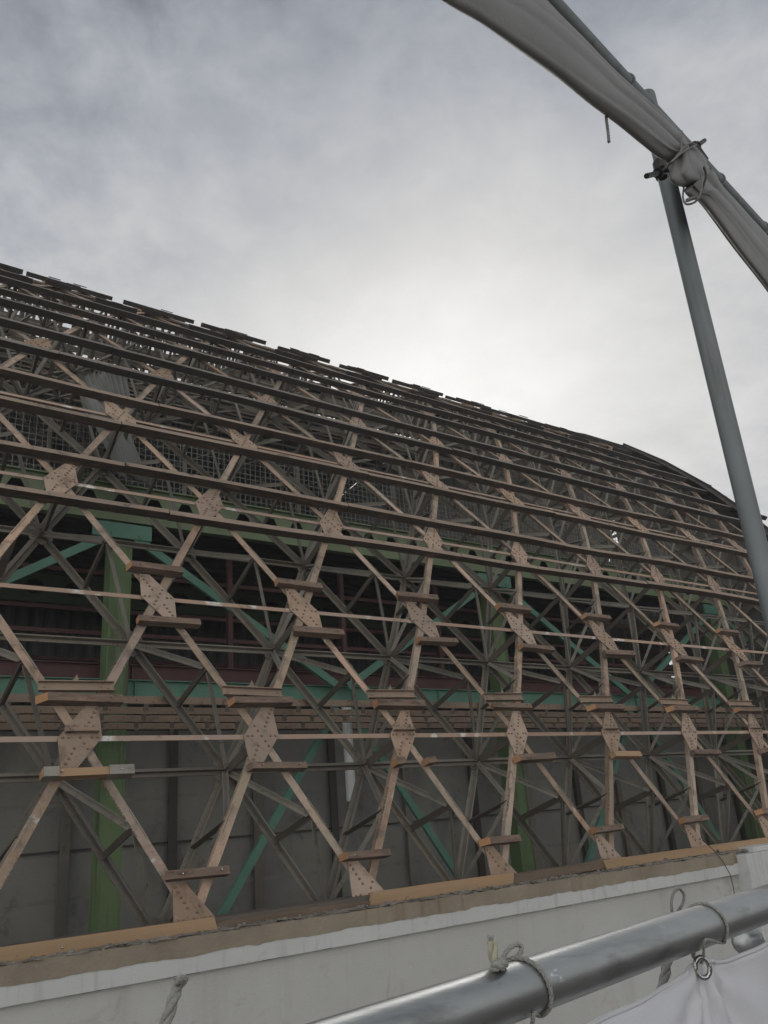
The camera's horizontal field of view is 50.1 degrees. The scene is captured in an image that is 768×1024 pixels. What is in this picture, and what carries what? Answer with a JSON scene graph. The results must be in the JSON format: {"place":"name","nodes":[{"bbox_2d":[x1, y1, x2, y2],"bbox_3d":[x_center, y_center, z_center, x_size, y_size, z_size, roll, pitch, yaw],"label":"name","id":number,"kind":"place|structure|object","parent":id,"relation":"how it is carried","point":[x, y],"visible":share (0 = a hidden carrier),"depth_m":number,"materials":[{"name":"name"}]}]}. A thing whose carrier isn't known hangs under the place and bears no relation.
{"place":"outdoors","nodes":[
{"label":"outdoors","id":0,"kind":"place"},
{"bbox_2d":[0,703,720,730],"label":"floor deck","id":1,"kind":"structure","parent":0,"point":[128,705],"depth_m":16.11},
{"bbox_2d":[226,560,232,667],"bbox_3d":[-2.818,1.822,14.998,0.090,2.200,0.090,10,-25,-34],"label":"red post","id":2,"kind":"object","parent":1,"relation":"on","point":[229,615],"visible":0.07,"depth_m":14.91,"materials":[{"name":"metal"}]},
{"bbox_2d":[0,590,565,681],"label":"back cladding","id":3,"kind":"structure","parent":1,"relation":"on","point":[42,617],"depth_m":20.72,"materials":[{"name":"metal"}]},
{"bbox_2d":[337,573,347,667],"bbox_3d":[-0.827,2.179,16.381,0.090,2.200,0.090,10,-25,-34],"label":"red post","id":4,"kind":"object","parent":1,"relation":"on","point":[342,620],"visible":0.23,"depth_m":16.38,"materials":[{"name":"metal"}]},
{"bbox_2d":[431,585,445,676],"bbox_3d":[1.163,2.535,17.764,0.090,2.200,0.090,10,-25,-34],"label":"red post","id":5,"kind":"object","parent":1,"relation":"on","point":[439,648],"visible":0.27,"depth_m":17.68,"materials":[{"name":"metal"}]},
{"bbox_2d":[0,0,767,677],"label":"sky","id":6,"kind":"structure","parent":0,"point":[393,189],"materials":[{"name":"grey"}]},
{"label":"ground","id":7,"kind":"structure","parent":0,"visible":0},
{"bbox_2d":[88,521,132,932],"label":"green column","id":8,"kind":"structure","parent":7,"relation":"on","point":[104,904],"depth_m":12.10,"materials":[{"name":"metal"}]},
{"bbox_2d":[6,535,112,582],"bbox_3d":[-7.483,0.881,10.639,7.858,2.431,0.070,10,-25,-34],"label":"chevron brace","id":9,"kind":"object","parent":8,"relation":"attached to","point":[30,569],"visible":0.76,"depth_m":12.47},
{"bbox_2d":[92,520,151,542],"bbox_3d":[-4.220,0.330,13.305,0.960,0.321,0.104,10,-25,-34],"label":"brace plate","id":10,"kind":"object","parent":9,"relation":"attached to","point":[126,531],"visible":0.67,"depth_m":13.36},
{"bbox_2d":[133,540,480,689],"bbox_3d":[-0.829,2.073,15.263,7.858,2.431,0.070,10,-25,-34],"label":"chevron brace","id":11,"kind":"object","parent":8,"relation":"attached to","point":[210,593],"visible":0.42,"depth_m":14.28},
{"bbox_2d":[477,573,511,587],"bbox_3d":[2.434,1.522,17.928,0.960,0.321,0.104,10,-25,-34],"label":"brace plate","id":12,"kind":"object","parent":11,"relation":"attached to","point":[505,582],"visible":0.42,"depth_m":18.06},
{"bbox_2d":[216,707,453,914],"bbox_3d":[-0.549,5.962,13.857,7.995,5.307,0.070,10,-25,-34],"label":"floor brace","id":13,"kind":"object","parent":8,"relation":"attached to","point":[244,873],"visible":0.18,"depth_m":13.78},
{"bbox_2d":[0,464,741,607],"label":"castellated beam","id":14,"kind":"structure","parent":8,"relation":"on","point":[76,512],"depth_m":15.30,"materials":[{"name":"metal"}]},
{"bbox_2d":[0,407,679,574],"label":"guard","id":15,"kind":"object","parent":14,"relation":"on","point":[185,468],"visible":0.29,"depth_m":15.90,"materials":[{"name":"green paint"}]},
{"bbox_2d":[0,463,727,632],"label":"roof deck","id":16,"kind":"structure","parent":14,"relation":"on","point":[219,545],"depth_m":18.80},
{"bbox_2d":[0,477,700,632],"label":"deck ribs","id":17,"kind":"object","parent":16,"relation":"attached to","point":[6,511],"visible":0.27,"depth_m":18.67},
{"bbox_2d":[0,675,751,706],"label":"edge beam","id":18,"kind":"structure","parent":8,"relation":"attached to","point":[177,688],"depth_m":14.78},
{"bbox_2d":[0,659,741,697],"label":"floor beam","id":19,"kind":"structure","parent":18,"relation":"on","point":[89,670],"depth_m":14.28,"materials":[{"name":"red metal"}]},
{"bbox_2d":[0,852,739,1023],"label":"parapet wall","id":20,"kind":"structure","parent":7,"relation":"on","point":[307,970],"depth_m":8.18,"materials":[{"name":"concrete"}]},
{"bbox_2d":[0,917,216,961],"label":"sill board","id":21,"kind":"object","parent":20,"relation":"on","point":[15,953],"visible":0.75,"depth_m":7.04,"materials":[{"name":"brown wood"}]},
{"bbox_2d":[159,981,186,1023],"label":"frayed rope","id":22,"kind":"object","parent":20,"relation":"attached to","point":[169,1012],"visible":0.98,"depth_m":0.86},
{"bbox_2d":[216,901,369,927],"bbox_3d":[-0.837,4.022,8.202,1.900,0.120,0.095,10,-25,-34],"label":"old sill timber","id":23,"kind":"object","parent":20,"relation":"on","point":[273,916],"visible":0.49,"depth_m":8.10,"materials":[{"name":"wood"}]},
{"bbox_2d":[0,850,732,946],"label":"sole plate","id":24,"kind":"object","parent":20,"relation":"on","point":[276,909],"visible":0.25,"depth_m":8.13,"materials":[{"name":"wood"}]},
{"bbox_2d":[0,852,732,966],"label":"rubble","id":25,"kind":"object","parent":20,"relation":"on","point":[13,963],"visible":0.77,"depth_m":7.91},
{"bbox_2d":[0,849,747,965],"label":"mortar lip","id":26,"kind":"object","parent":20,"relation":"on","point":[163,938],"visible":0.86,"depth_m":8.27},
{"bbox_2d":[0,268,767,925],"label":"lattice vault","id":27,"kind":"object","parent":20,"relation":"on","point":[80,736],"visible":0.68,"depth_m":12.70,"materials":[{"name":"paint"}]},
{"bbox_2d":[0,269,32,283],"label":"ridge stub","id":28,"kind":"object","parent":27,"relation":"attached to","point":[23,278],"visible":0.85,"depth_m":15.82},
{"bbox_2d":[26,271,73,289],"bbox_3d":[-7.221,-5.019,17.793,0.974,0.140,0.146,10,-25,-34],"label":"ridge stub","id":29,"kind":"object","parent":27,"relation":"attached to","point":[35,276],"visible":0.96,"depth_m":17.67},
{"bbox_2d":[35,692,122,706],"bbox_3d":[-3.069,1.894,8.314,0.840,0.129,0.145,10,-25,-34],"label":"timber stub","id":30,"kind":"object","parent":27,"relation":"attached to","point":[77,699],"visible":1,"depth_m":8.28,"materials":[{"name":"wood"}]},
{"bbox_2d":[39,764,134,781],"bbox_3d":[-2.843,2.504,7.901,0.862,0.126,0.150,10,-25,-34],"label":"timber stub","id":31,"kind":"object","parent":27,"relation":"attached to","point":[55,773],"visible":1,"depth_m":7.87,"materials":[{"name":"brown wood"}]},
{"bbox_2d":[73,283,112,300],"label":"ridge stub","id":32,"kind":"object","parent":27,"relation":"attached to","point":[90,292],"visible":0.78,"depth_m":19.20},
{"bbox_2d":[84,372,130,396],"bbox_3d":[-4.696,-2.166,14.007,0.729,1.086,0.355,15,-28,-41],"label":"corrugated sheet","id":33,"kind":"object","parent":27,"relation":"attached to","point":[119,384],"visible":0.37,"depth_m":14.12,"materials":[{"name":"metal"}]},
{"bbox_2d":[94,297,137,313],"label":"ridge stub","id":34,"kind":"object","parent":27,"relation":"attached to","point":[116,305],"visible":0.83,"depth_m":16.89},
{"bbox_2d":[83,372,149,483],"bbox_3d":[-4.361,-1.470,13.158,0.676,2.242,1.388,-9,-21,12],"label":"corrugated sheet","id":35,"kind":"object","parent":27,"relation":"attached to","point":[124,450],"visible":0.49,"depth_m":13.08,"materials":[{"name":"metal"}]},
{"bbox_2d":[126,560,183,577],"bbox_3d":[-2.769,0.690,9.949,0.676,0.136,0.146,10,-25,-34],"label":"timber stub","id":36,"kind":"object","parent":27,"relation":"attached to","point":[154,568],"visible":1,"depth_m":9.91,"materials":[{"name":"wood"}]},
{"bbox_2d":[136,615,200,628],"bbox_3d":[-2.482,1.270,9.515,0.744,0.110,0.142,10,-25,-34],"label":"timber stub","id":37,"kind":"object","parent":27,"relation":"attached to","point":[164,621],"visible":1,"depth_m":9.48,"materials":[{"name":"wood"}]},
{"bbox_2d":[164,865,229,881],"bbox_3d":[-1.808,3.481,7.907,0.663,0.113,0.142,10,-25,-34],"label":"timber stub","id":38,"kind":"object","parent":27,"relation":"attached to","point":[195,873],"visible":1,"depth_m":7.88,"materials":[{"name":"wood"}]},
{"bbox_2d":[0,349,412,515],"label":"wire mesh","id":39,"kind":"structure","parent":27,"relation":"attached to","point":[257,468],"depth_m":36.28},
{"bbox_2d":[187,324,226,338],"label":"ridge stub","id":40,"kind":"object","parent":27,"relation":"attached to","point":[205,331],"visible":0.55,"depth_m":18.01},
{"bbox_2d":[227,696,293,707],"bbox_3d":[-1.415,2.187,9.463,0.785,0.122,0.144,10,-25,-34],"label":"timber stub","id":41,"kind":"object","parent":27,"relation":"attached to","point":[248,701],"visible":1,"depth_m":9.40,"materials":[{"name":"wood"}]},
{"bbox_2d":[246,762,307,771],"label":"timber stub","id":42,"kind":"object","parent":27,"relation":"attached to","point":[274,766],"visible":1,"depth_m":9.03,"materials":[{"name":"wood"}]},
{"bbox_2d":[200,368,369,418],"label":"crown cladding","id":43,"kind":"structure","parent":27,"relation":"attached to","point":[310,390],"depth_m":31.07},
{"bbox_2d":[274,578,322,592],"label":"timber stub","id":44,"kind":"object","parent":27,"relation":"attached to","point":[297,584],"visible":1,"depth_m":11.04,"materials":[{"name":"wood"}]},
{"bbox_2d":[0,569,598,647],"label":"castellated beam","id":45,"kind":"structure","parent":27,"relation":"attached to","point":[54,580],"depth_m":19.86,"materials":[{"name":"metal"}]},
{"bbox_2d":[0,655,625,683],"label":"red rail","id":46,"kind":"object","parent":27,"relation":"attached to","point":[38,657],"visible":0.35,"depth_m":18.24,"materials":[{"name":"metal"}]},
{"bbox_2d":[292,625,344,638],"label":"timber stub","id":47,"kind":"object","parent":27,"relation":"attached to","point":[316,632],"visible":1,"depth_m":10.61,"materials":[{"name":"wood"}]},
{"bbox_2d":[0,275,666,469],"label":"timber purlin","id":48,"kind":"object","parent":27,"relation":"attached to","point":[111,310],"visible":0.98,"depth_m":18.42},
{"bbox_2d":[0,600,668,655],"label":"red rail","id":49,"kind":"object","parent":27,"relation":"attached to","point":[57,607],"depth_m":16.17,"materials":[{"name":"metal"}]},
{"bbox_2d":[341,707,355,801],"bbox_3d":[-0.590,4.056,13.818,0.167,1.545,0.164,3,-22,-21],"label":"white pipe","id":50,"kind":"object","parent":27,"relation":"attached to","point":[350,780],"visible":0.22,"depth_m":13.67,"materials":[{"name":"plastic"}]},
{"bbox_2d":[0,560,701,635],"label":"red rail","id":51,"kind":"object","parent":27,"relation":"attached to","point":[155,578],"visible":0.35,"depth_m":16.64,"materials":[{"name":"metal"}]},
{"bbox_2d":[0,287,711,485],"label":"timber purlin","id":52,"kind":"object","parent":27,"relation":"attached to","point":[133,327],"visible":0.98,"depth_m":17.54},
{"bbox_2d":[8,625,711,671],"bbox_3d":[0.821,3.056,17.781,21.300,0.070,0.050,10,-25,-34],"label":"red rail","id":53,"kind":"object","parent":27,"relation":"attached to","point":[99,633],"visible":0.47,"depth_m":15.36,"materials":[{"name":"metal"}]},
{"bbox_2d":[0,297,726,496],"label":"timber purlin","id":54,"kind":"object","parent":27,"relation":"attached to","point":[59,317],"visible":0.94,"depth_m":16.65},
{"bbox_2d":[338,848,391,861],"bbox_3d":[-0.203,3.767,9.022,0.612,0.114,0.142,10,-25,-34],"label":"timber stub","id":55,"kind":"object","parent":27,"relation":"attached to","point":[364,855],"visible":1,"depth_m":8.97,"materials":[{"name":"wood"}]},
{"bbox_2d":[0,337,739,523],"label":"timber purlin","id":56,"kind":"object","parent":27,"relation":"attached to","point":[101,366],"visible":0.95,"depth_m":15.23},
{"bbox_2d":[0,366,744,541],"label":"timber purlin","id":57,"kind":"object","parent":27,"relation":"attached to","point":[50,383],"visible":0.97,"depth_m":14.23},
{"bbox_2d":[0,395,747,556],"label":"timber purlin","id":58,"kind":"object","parent":27,"relation":"attached to","point":[84,418],"visible":0.97,"depth_m":13.46,"materials":[{"name":"wood"}]},
{"bbox_2d":[0,440,753,582],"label":"timber purlin","id":59,"kind":"object","parent":27,"relation":"attached to","point":[100,463],"visible":0.98,"depth_m":12.73,"materials":[{"name":"wood"}]},
{"bbox_2d":[0,483,759,604],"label":"timber purlin","id":60,"kind":"object","parent":27,"relation":"attached to","point":[20,492],"visible":1,"depth_m":12.01,"materials":[{"name":"wood"}]},
{"bbox_2d":[0,714,762,727],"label":"joist","id":61,"kind":"object","parent":27,"relation":"attached to","point":[173,719],"visible":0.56,"depth_m":13.17,"materials":[{"name":"brown wood"}]},
{"bbox_2d":[0,723,763,735],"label":"joist","id":62,"kind":"object","parent":27,"relation":"attached to","point":[293,727],"visible":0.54,"depth_m":13.82,"materials":[{"name":"brown wood"}]},
{"bbox_2d":[0,316,767,520],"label":"timber purlin","id":63,"kind":"object","parent":27,"relation":"attached to","point":[84,343],"visible":0.93,"depth_m":15.87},
{"bbox_2d":[0,705,767,721],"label":"joist","id":64,"kind":"object","parent":27,"relation":"attached to","point":[18,710],"visible":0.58,"depth_m":12.31,"materials":[{"name":"brown wood"}]},
{"bbox_2d":[1,693,767,716],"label":"joist","id":65,"kind":"object","parent":27,"relation":"attached to","point":[148,701],"visible":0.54,"depth_m":11.47,"materials":[{"name":"brown wood"}]},
{"bbox_2d":[372,699,425,709],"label":"timber stub","id":66,"kind":"object","parent":27,"relation":"attached to","point":[397,704],"visible":1,"depth_m":10.54,"materials":[{"name":"wood"}]},
{"bbox_2d":[396,591,438,603],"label":"timber stub","id":67,"kind":"object","parent":27,"relation":"attached to","point":[417,597],"visible":1,"depth_m":12.17,"materials":[{"name":"wood"}]},
{"bbox_2d":[415,636,458,645],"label":"timber stub","id":68,"kind":"object","parent":27,"relation":"attached to","point":[437,641],"visible":1,"depth_m":11.73,"materials":[{"name":"wood"}]},
{"bbox_2d":[478,834,521,846],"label":"timber stub","id":69,"kind":"object","parent":27,"relation":"attached to","point":[500,840],"visible":1,"depth_m":10.11,"materials":[{"name":"wood"}]},
{"bbox_2d":[491,702,532,710],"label":"timber stub","id":70,"kind":"object","parent":27,"relation":"attached to","point":[511,706],"visible":1,"depth_m":11.68,"materials":[{"name":"wood"}]},
{"bbox_2d":[494,603,531,613],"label":"timber stub","id":71,"kind":"object","parent":27,"relation":"attached to","point":[513,608],"visible":1,"depth_m":13.29,"materials":[{"name":"wood"}]},
{"bbox_2d":[513,752,556,763],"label":"timber stub","id":72,"kind":"object","parent":27,"relation":"attached to","point":[535,757],"visible":1,"depth_m":11.26,"materials":[{"name":"wood"}]},
{"bbox_2d":[518,643,554,653],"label":"timber stub","id":73,"kind":"object","parent":27,"relation":"attached to","point":[536,648],"visible":1,"depth_m":12.87,"materials":[{"name":"wood"}]},
{"bbox_2d":[580,612,611,621],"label":"timber stub","id":74,"kind":"object","parent":27,"relation":"attached to","point":[596,617],"visible":1,"depth_m":14.42,"materials":[{"name":"wood"}]},
{"bbox_2d":[586,704,625,711],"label":"timber stub","id":75,"kind":"object","parent":27,"relation":"attached to","point":[606,708],"visible":1,"depth_m":12.81,"materials":[{"name":"wood"}]},
{"bbox_2d":[590,823,624,834],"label":"timber stub","id":76,"kind":"object","parent":27,"relation":"attached to","point":[606,829],"visible":1,"depth_m":11.25,"materials":[{"name":"wood"}]},
{"bbox_2d":[601,649,636,658],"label":"timber stub","id":77,"kind":"object","parent":27,"relation":"attached to","point":[622,654],"visible":1,"depth_m":13.97,"materials":[{"name":"wood"}]},
{"bbox_2d":[609,751,641,758],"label":"timber stub","id":78,"kind":"object","parent":27,"relation":"attached to","point":[625,754],"visible":1,"depth_m":12.36,"materials":[{"name":"brown wood"}]},
{"bbox_2d":[652,621,679,629],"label":"timber stub","id":79,"kind":"object","parent":27,"relation":"attached to","point":[667,625],"visible":1,"depth_m":15.56,"materials":[{"name":"wood"}]},
{"bbox_2d":[665,705,698,712],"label":"timber stub","id":80,"kind":"object","parent":27,"relation":"attached to","point":[681,709],"visible":1,"depth_m":13.91,"materials":[{"name":"wood"}]},
{"bbox_2d":[675,655,703,663],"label":"timber stub","id":81,"kind":"object","parent":27,"relation":"attached to","point":[689,659],"visible":1,"depth_m":15.11,"materials":[{"name":"wood"}]},
{"bbox_2d":[678,814,709,824],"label":"timber stub","id":82,"kind":"object","parent":27,"relation":"attached to","point":[693,819],"visible":1,"depth_m":12.35,"materials":[{"name":"wood"}]},
{"bbox_2d":[624,446,767,535],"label":"verge boards","id":83,"kind":"object","parent":27,"relation":"attached to","point":[720,497],"visible":0.8,"depth_m":25.07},
{"bbox_2d":[690,749,721,755],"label":"timber stub","id":84,"kind":"object","parent":27,"relation":"attached to","point":[705,752],"visible":1,"depth_m":13.53,"materials":[{"name":"wood"}]},
{"bbox_2d":[733,707,762,713],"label":"timber stub","id":85,"kind":"object","parent":27,"relation":"attached to","point":[754,710],"visible":1,"depth_m":15.05,"materials":[{"name":"wood"}]},
{"bbox_2d":[369,872,513,904],"bbox_3d":[0.696,4.222,9.236,2.096,0.128,0.058,10,-25,-34],"label":"sill board","id":86,"kind":"object","parent":20,"relation":"on","point":[416,891],"visible":0.93,"depth_m":9.16,"materials":[{"name":"brown wood"}]},
{"bbox_2d":[514,859,608,882],"bbox_3d":[2.233,4.517,10.360,1.842,0.134,0.097,10,-25,-34],"label":"old sill timber","id":87,"kind":"object","parent":20,"relation":"on","point":[596,864],"visible":0.87,"depth_m":10.28,"materials":[{"name":"wood"}]},
{"bbox_2d":[602,837,767,868],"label":"sill board","id":88,"kind":"object","parent":20,"relation":"on","point":[653,857],"visible":0.98,"depth_m":11.62,"materials":[{"name":"brown wood"}]},
{"bbox_2d":[0,727,747,944],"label":"grey wall","id":89,"kind":"structure","parent":7,"relation":"on","point":[45,892],"depth_m":14.68,"materials":[{"name":"concrete"}]},
{"bbox_2d":[478,584,535,871],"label":"green column","id":90,"kind":"structure","parent":7,"relation":"on","point":[522,856],"depth_m":16.61,"materials":[{"name":"metal"}]},
{"bbox_2d":[500,587,709,697],"bbox_3d":[5.825,3.265,19.887,7.858,2.431,0.070,10,-25,-34],"label":"chevron brace","id":91,"kind":"object","parent":90,"relation":"attached to","point":[588,659],"visible":0.52,"depth_m":19.00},
{"bbox_2d":[584,711,720,861],"bbox_3d":[6.106,7.154,18.481,7.995,5.307,0.070,10,-25,-34],"label":"floor brace","id":92,"kind":"object","parent":90,"relation":"attached to","point":[599,822],"visible":0.14,"depth_m":18.75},
{"bbox_2d":[338,437,767,804],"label":"gable wall","id":93,"kind":"structure","parent":7,"relation":"on","point":[753,613],"depth_m":27.10,"materials":[{"name":"grey metal"}]},
{"bbox_2d":[341,427,767,541],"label":"verge rib","id":94,"kind":"object","parent":93,"relation":"attached to","point":[668,470],"visible":0.09,"depth_m":26.63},
{"bbox_2d":[645,89,767,636],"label":"scaffold post","id":95,"kind":"object","parent":7,"relation":"on","point":[750,518],"visible":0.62,"depth_m":1.91,"materials":[{"name":"metal"}]},
{"bbox_2d":[306,884,767,1023],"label":"scaffold rail","id":96,"kind":"object","parent":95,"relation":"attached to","point":[516,991],"visible":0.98,"depth_m":0.76,"materials":[{"name":"metal"}]},
{"bbox_2d":[487,940,499,965],"bbox_3d":[0.096,0.390,0.724,0.011,0.024,0.010,10,-25,-34],"label":"rope end","id":97,"kind":"object","parent":96,"relation":"on","point":[493,954],"visible":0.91,"depth_m":0.72,"materials":[{"name":"fabric"}]},
{"bbox_2d":[489,957,508,971],"bbox_3d":[0.101,0.394,0.715,0.015,0.011,0.030,-14,-22,23],"label":"rope knot","id":98,"kind":"object","parent":96,"relation":"on","point":[501,964],"visible":1,"depth_m":0.70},
{"bbox_2d":[500,942,523,961],"bbox_3d":[0.115,0.405,0.754,0.010,0.016,0.047,-19,-25,34],"label":"rope bow","id":99,"kind":"object","parent":96,"relation":"on","point":[513,945],"visible":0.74,"depth_m":0.76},
{"bbox_2d":[506,955,553,1023],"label":"rope tie","id":100,"kind":"object","parent":96,"relation":"attached to","point":[547,1011],"visible":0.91,"depth_m":0.73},
{"bbox_2d":[656,961,672,987],"bbox_3d":[0.349,0.571,1.019,0.013,0.046,0.046,-22,-27,39],"label":"rope end","id":101,"kind":"object","parent":96,"relation":"hanging from","point":[664,975],"visible":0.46,"depth_m":1.01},
{"bbox_2d":[587,940,767,1023],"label":"white sheet","id":102,"kind":"object","parent":96,"relation":"hanging from","point":[733,989],"visible":1,"depth_m":0.96,"materials":[{"name":"fabric"}]},
{"bbox_2d":[687,902,728,963],"bbox_3d":[0.390,0.498,0.972,0.048,0.063,0.088,-6,-20,5],"label":"rope tie","id":103,"kind":"object","parent":96,"relation":"attached to","point":[710,939],"visible":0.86,"depth_m":0.99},
{"bbox_2d":[731,929,764,952],"bbox_3d":[0.569,0.669,1.285,0.044,0.050,0.070,-18,-24,32],"label":"tube coupler","id":104,"kind":"object","parent":96,"relation":"attached to","point":[751,939],"visible":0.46,"depth_m":1.26,"materials":[{"name":"metal"}]},
{"bbox_2d":[548,0,767,234],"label":"scaffold rail","id":105,"kind":"object","parent":95,"relation":"attached to","point":[566,12],"visible":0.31,"depth_m":1.79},
{"bbox_2d":[442,0,767,291],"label":"rolled tarpaulin","id":106,"kind":"object","parent":105,"relation":"attached to","point":[548,36],"visible":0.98,"depth_m":1.69,"materials":[{"name":"grey fabric"}]},
{"bbox_2d":[644,138,708,181],"bbox_3d":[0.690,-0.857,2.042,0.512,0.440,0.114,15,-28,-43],"label":"scaffold coupler","id":107,"kind":"object","parent":95,"relation":"attached to","point":[658,172],"visible":0.47,"depth_m":2.02,"materials":[{"name":"metal"}]},
{"bbox_2d":[698,604,764,839],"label":"green column","id":108,"kind":"structure","parent":7,"relation":"on","point":[753,829],"depth_m":21.44,"materials":[{"name":"metal"}]},
{"bbox_2d":[736,850,767,940],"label":"wall pier","id":109,"kind":"structure","parent":7,"relation":"on","point":[753,868],"depth_m":11.99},
{"bbox_2d":[736,843,767,852],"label":"coping slab","id":110,"kind":"structure","parent":109,"relation":"on","point":[758,847],"depth_m":12.38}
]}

